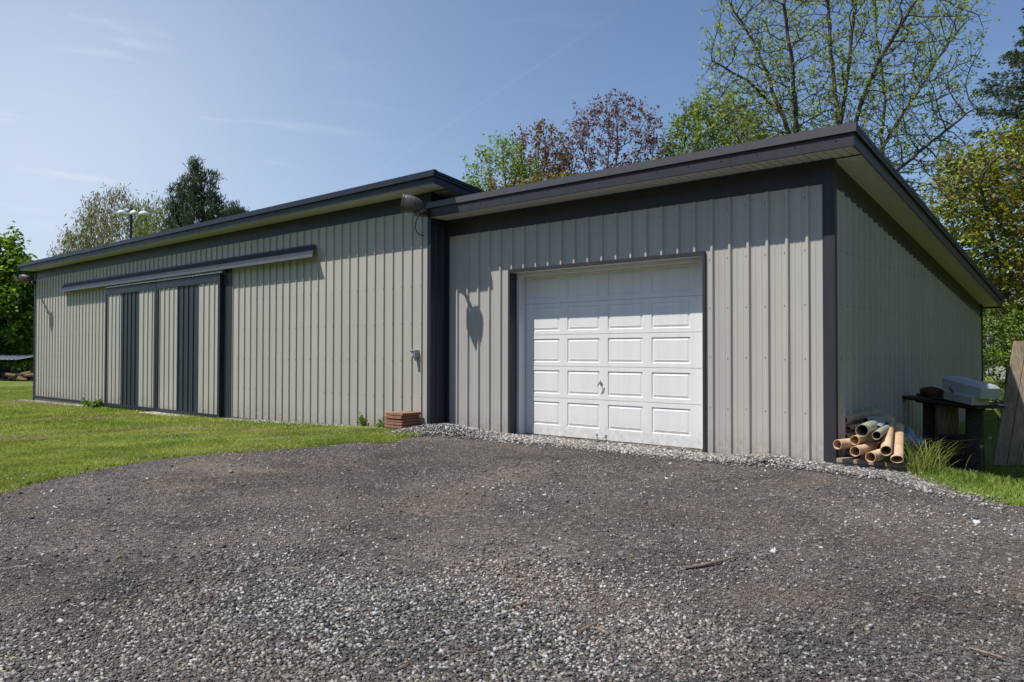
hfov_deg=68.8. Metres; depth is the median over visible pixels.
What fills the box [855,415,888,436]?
tube
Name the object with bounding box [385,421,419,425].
paver slab
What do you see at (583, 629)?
twig
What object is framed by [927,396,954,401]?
offcut board
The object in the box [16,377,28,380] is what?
log
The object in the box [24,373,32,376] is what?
log
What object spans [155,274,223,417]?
sliding door
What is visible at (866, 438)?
tube
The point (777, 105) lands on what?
ash tree
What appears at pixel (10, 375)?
log
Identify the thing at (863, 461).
timber
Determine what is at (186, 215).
pine tree
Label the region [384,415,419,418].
paver slab
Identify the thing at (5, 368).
log
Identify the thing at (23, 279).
floodlight
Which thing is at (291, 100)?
sky
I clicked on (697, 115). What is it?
green maple
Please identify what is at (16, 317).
maple tree
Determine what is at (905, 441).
tube
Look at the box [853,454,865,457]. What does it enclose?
tube
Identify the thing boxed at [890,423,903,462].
tube
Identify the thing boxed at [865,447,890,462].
tube
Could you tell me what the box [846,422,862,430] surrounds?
tube
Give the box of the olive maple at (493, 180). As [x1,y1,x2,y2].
[470,165,589,190]
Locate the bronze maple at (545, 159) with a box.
[503,118,574,185]
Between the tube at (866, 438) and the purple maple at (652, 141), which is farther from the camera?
the purple maple at (652, 141)
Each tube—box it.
[833,438,881,448]
[846,410,880,423]
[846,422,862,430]
[846,430,856,437]
[850,432,881,444]
[850,441,880,456]
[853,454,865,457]
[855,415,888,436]
[862,415,882,422]
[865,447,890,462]
[872,423,889,439]
[875,436,906,448]
[880,415,894,455]
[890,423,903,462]
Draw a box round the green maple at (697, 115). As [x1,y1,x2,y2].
[658,80,824,157]
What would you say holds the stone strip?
on the lawn at (991, 428)
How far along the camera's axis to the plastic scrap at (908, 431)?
8.85 m
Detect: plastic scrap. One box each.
[877,421,889,425]
[904,426,915,449]
[911,434,924,447]
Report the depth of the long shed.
14.81 m
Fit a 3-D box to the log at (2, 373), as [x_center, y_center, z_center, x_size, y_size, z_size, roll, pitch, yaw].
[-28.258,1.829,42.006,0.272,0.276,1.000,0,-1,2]
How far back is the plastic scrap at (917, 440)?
8.68 m
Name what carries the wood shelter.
on the lawn at (991, 428)
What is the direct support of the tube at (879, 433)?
on the tube at (888, 436)
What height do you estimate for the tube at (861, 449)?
0.139 m
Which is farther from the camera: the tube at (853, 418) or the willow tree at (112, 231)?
the willow tree at (112, 231)
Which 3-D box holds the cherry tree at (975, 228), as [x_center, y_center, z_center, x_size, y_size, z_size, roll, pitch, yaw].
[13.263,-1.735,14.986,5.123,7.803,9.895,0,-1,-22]
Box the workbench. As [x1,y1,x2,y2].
[902,395,1004,474]
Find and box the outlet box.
[410,349,418,360]
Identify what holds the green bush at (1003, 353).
on the lawn at (991, 428)
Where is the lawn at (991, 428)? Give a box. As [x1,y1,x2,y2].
[0,369,1023,505]
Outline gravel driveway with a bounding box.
[0,430,1023,681]
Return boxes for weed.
[80,398,102,406]
[357,412,368,425]
[375,417,384,427]
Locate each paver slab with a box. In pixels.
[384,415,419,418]
[385,418,419,422]
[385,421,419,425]
[385,424,419,428]
[386,411,420,415]
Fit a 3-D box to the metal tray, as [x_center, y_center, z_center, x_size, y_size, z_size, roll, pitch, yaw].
[5.756,0.713,9.477,0.240,0.167,0.504,0,-1,-7]
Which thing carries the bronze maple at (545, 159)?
on the lawn at (991, 428)
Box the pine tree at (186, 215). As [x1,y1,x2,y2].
[160,155,249,229]
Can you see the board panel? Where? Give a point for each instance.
(1009, 447)
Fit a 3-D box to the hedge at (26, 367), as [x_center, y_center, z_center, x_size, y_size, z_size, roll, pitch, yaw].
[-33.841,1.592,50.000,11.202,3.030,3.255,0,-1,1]
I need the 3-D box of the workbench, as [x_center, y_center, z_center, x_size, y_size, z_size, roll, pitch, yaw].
[5.782,1.338,9.892,0.446,1.172,1.252,0,-1,-16]
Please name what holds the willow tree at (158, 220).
on the lawn at (991, 428)
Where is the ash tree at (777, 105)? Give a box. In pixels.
[692,0,999,203]
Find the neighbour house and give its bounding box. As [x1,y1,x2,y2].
[984,272,1023,378]
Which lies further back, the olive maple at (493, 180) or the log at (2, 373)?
the log at (2, 373)
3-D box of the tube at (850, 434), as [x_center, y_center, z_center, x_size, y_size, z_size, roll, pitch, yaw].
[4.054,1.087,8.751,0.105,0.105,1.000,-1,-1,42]
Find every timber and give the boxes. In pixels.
[836,457,910,467]
[837,462,911,471]
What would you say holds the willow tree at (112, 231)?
on the lawn at (991, 428)
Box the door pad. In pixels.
[139,411,182,416]
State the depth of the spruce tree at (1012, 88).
27.44 m
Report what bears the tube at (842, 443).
on the tube at (861, 449)
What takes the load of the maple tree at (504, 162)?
on the lawn at (991, 428)
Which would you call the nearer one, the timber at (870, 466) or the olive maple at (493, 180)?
the timber at (870, 466)
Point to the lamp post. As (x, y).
(131, 213)
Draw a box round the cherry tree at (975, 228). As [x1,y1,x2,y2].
[920,114,1023,336]
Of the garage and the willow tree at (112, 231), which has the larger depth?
the willow tree at (112, 231)
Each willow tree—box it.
[46,182,161,256]
[125,191,175,239]
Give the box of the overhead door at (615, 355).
[525,262,702,449]
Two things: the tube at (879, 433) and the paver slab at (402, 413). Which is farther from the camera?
the paver slab at (402, 413)
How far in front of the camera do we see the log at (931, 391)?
10.02 m
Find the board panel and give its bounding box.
[993,341,1023,464]
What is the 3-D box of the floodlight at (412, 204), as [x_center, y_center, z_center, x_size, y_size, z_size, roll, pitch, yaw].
[-1.487,-1.958,11.584,0.336,0.557,0.686,0,-1,5]
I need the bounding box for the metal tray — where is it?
[944,390,989,404]
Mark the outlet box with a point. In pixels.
(415, 354)
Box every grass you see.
[877,436,1023,488]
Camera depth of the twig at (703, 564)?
4.25 m
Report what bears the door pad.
on the lawn at (991, 428)
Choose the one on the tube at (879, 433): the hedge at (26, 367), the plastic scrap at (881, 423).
the plastic scrap at (881, 423)
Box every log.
[0,366,10,370]
[0,371,10,375]
[5,373,16,377]
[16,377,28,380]
[20,371,31,375]
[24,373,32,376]
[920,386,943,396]
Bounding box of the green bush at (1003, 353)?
[982,298,1023,426]
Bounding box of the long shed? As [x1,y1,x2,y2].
[18,169,484,426]
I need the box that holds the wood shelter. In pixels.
[0,355,32,380]
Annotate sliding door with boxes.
[104,282,155,410]
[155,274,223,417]
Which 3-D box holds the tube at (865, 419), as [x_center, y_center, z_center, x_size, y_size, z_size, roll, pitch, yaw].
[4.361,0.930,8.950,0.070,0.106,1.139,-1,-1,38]
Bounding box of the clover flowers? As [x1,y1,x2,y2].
[1,426,376,478]
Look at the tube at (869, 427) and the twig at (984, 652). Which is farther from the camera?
the tube at (869, 427)
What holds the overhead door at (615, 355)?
in the garage
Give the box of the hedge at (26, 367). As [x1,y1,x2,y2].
[0,349,32,372]
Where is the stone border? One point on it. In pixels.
(908, 480)
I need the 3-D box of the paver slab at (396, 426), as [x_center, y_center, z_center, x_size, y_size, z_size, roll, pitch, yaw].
[-1.735,1.349,11.835,0.408,0.045,0.405,-1,-1,40]
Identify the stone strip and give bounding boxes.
[13,400,378,428]
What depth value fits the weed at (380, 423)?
12.39 m
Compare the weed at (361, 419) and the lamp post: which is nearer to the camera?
the weed at (361, 419)
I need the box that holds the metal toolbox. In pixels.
[942,376,999,398]
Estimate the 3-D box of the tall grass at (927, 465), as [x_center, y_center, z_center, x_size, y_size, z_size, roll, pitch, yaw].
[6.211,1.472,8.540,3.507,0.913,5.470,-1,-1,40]
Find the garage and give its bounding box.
[426,122,1004,464]
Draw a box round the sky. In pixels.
[0,0,1023,286]
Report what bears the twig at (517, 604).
on the gravel driveway
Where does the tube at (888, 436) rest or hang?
on the tube at (898, 437)
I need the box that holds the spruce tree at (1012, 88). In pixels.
[931,8,1023,366]
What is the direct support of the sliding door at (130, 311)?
in the long shed
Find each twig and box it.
[510,601,525,607]
[578,622,597,632]
[595,626,609,634]
[684,556,736,569]
[969,647,1002,658]
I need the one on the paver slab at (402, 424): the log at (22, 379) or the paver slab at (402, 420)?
the paver slab at (402, 420)
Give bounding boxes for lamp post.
[116,207,148,238]
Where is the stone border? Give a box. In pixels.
[384,423,1009,512]
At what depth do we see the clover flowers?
10.94 m
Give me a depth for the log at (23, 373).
40.73 m
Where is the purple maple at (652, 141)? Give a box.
[550,88,671,175]
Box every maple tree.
[0,221,38,367]
[460,130,542,190]
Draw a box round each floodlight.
[18,274,34,284]
[401,193,427,235]
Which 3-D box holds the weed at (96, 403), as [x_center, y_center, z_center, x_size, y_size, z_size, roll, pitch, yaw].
[-11.024,1.680,19.812,0.686,0.386,0.605,-1,-1,40]
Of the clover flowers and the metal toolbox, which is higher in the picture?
the metal toolbox

